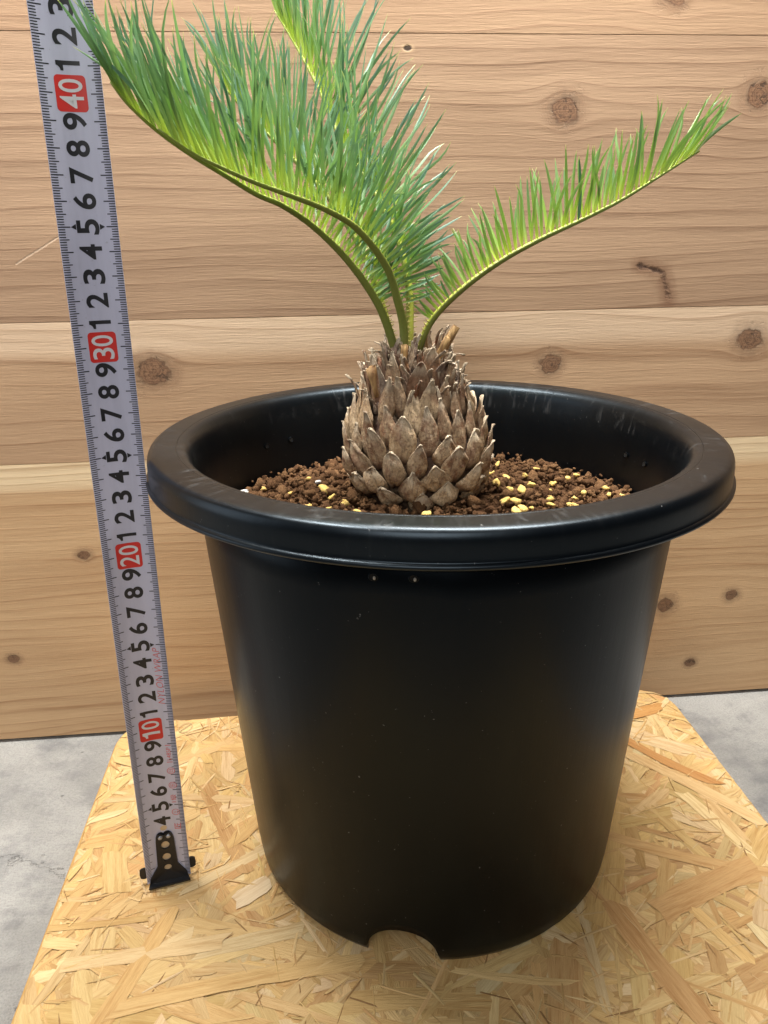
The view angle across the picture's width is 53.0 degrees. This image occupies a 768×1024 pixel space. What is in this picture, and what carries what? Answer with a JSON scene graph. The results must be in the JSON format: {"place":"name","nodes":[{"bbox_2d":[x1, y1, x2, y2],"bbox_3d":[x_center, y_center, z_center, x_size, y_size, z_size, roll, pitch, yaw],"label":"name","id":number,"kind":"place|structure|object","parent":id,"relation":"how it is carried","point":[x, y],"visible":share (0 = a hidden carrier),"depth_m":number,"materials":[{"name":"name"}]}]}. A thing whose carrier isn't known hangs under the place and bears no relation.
{"place":"outdoors","nodes":[
{"label":"outdoors","id":0,"kind":"place"},
{"bbox_2d":[0,688,767,1023],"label":"floor","id":1,"kind":"structure","parent":0,"point":[48,788],"depth_m":0.55,"materials":[{"name":"concrete"}]},
{"bbox_2d":[0,0,767,738],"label":"wooden wall","id":2,"kind":"structure","parent":1,"relation":"on","point":[656,292],"depth_m":0.52,"materials":[{"name":"brown wood"}]},
{"bbox_2d":[11,690,767,1023],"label":"strand board","id":3,"kind":"object","parent":1,"relation":"on","point":[665,920],"visible":0.58,"depth_m":0.40,"materials":[{"name":"beige wood"}]},
{"bbox_2d":[26,0,195,890],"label":"tape measure","id":4,"kind":"object","parent":3,"relation":"on","point":[69,81],"visible":1,"depth_m":0.35,"materials":[{"name":"metal"}]},
{"bbox_2d":[146,380,735,959],"bbox_3d":[0.028,0.074,0.443,0.292,0.250,0.292,-1,20,1],"label":"plant pot","id":5,"kind":"object","parent":3,"relation":"on","point":[436,716],"visible":0.85,"depth_m":0.34,"materials":[{"name":"black plastic"}]},
{"bbox_2d":[244,452,631,514],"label":"soil","id":6,"kind":"structure","parent":5,"relation":"in","point":[332,475],"depth_m":0.44,"materials":[{"name":"brown soil"}]},
{"bbox_2d":[318,484,328,493],"bbox_3d":[-0.034,-0.013,0.439,0.008,0.004,0.007,19,18,-2],"label":"pumice grain","id":7,"kind":"object","parent":6,"relation":"on","point":[322,487],"visible":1,"depth_m":0.44},
{"bbox_2d":[340,499,349,505],"bbox_3d":[-0.021,-0.005,0.416,0.005,0.004,0.004,18,24,-8],"label":"pumice grain","id":8,"kind":"object","parent":6,"relation":"on","point":[345,502],"visible":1,"depth_m":0.41},
{"bbox_2d":[58,0,739,514],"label":"sago palm","id":9,"kind":"object","parent":6,"relation":"on","point":[414,422],"visible":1,"depth_m":0.39,"materials":[{"name":"green plant"}]},
{"bbox_2d":[421,511,430,514],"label":"pumice grain","id":10,"kind":"object","parent":6,"relation":"on","point":[426,512],"visible":0.68,"depth_m":0.40},
{"bbox_2d":[492,478,499,486],"bbox_3d":[0.065,-0.017,0.443,0.005,0.005,0.006,-11,33,12],"label":"pumice grain","id":11,"kind":"object","parent":6,"relation":"on","point":[495,481],"visible":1,"depth_m":0.44},
{"bbox_2d":[500,497,510,503],"bbox_3d":[0.066,-0.006,0.419,0.008,0.004,0.004,-22,36,-27],"label":"pumice grain","id":12,"kind":"object","parent":6,"relation":"on","point":[505,500],"visible":1,"depth_m":0.42},
{"bbox_2d":[509,497,520,504],"bbox_3d":[0.071,-0.006,0.419,0.006,0.004,0.005,0,24,-20],"label":"pumice grain","id":13,"kind":"object","parent":6,"relation":"on","point":[516,501],"visible":1,"depth_m":0.42},
{"bbox_2d":[512,506,520,512],"bbox_3d":[0.069,0.000,0.403,0.007,0.004,0.008,-8,31,-43],"label":"pumice grain","id":14,"kind":"object","parent":6,"relation":"on","point":[515,509],"visible":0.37,"depth_m":0.40},
{"bbox_2d":[517,485,525,493],"bbox_3d":[0.078,-0.012,0.433,0.006,0.004,0.007,-28,41,-22],"label":"pumice grain","id":15,"kind":"object","parent":6,"relation":"on","point":[521,488],"visible":1,"depth_m":0.43},
{"bbox_2d":[517,504,527,511],"bbox_3d":[0.073,-0.002,0.409,0.006,0.004,0.006,21,24,14],"label":"pumice grain","id":16,"kind":"object","parent":6,"relation":"on","point":[523,508],"visible":0.92,"depth_m":0.41},
{"bbox_2d":[527,481,535,486],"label":"pumice grain","id":17,"kind":"object","parent":6,"relation":"on","point":[530,484],"visible":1,"depth_m":0.45},
{"bbox_2d":[546,495,553,501],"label":"pumice grain","id":18,"kind":"object","parent":6,"relation":"on","point":[549,498],"visible":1,"depth_m":0.42},
{"bbox_2d":[548,481,556,485],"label":"pumice grain","id":19,"kind":"object","parent":6,"relation":"on","point":[551,483],"visible":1,"depth_m":0.45},
{"bbox_2d":[566,502,577,506],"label":"pumice grain","id":20,"kind":"object","parent":6,"relation":"on","point":[571,504],"visible":0.6,"depth_m":0.41}
]}

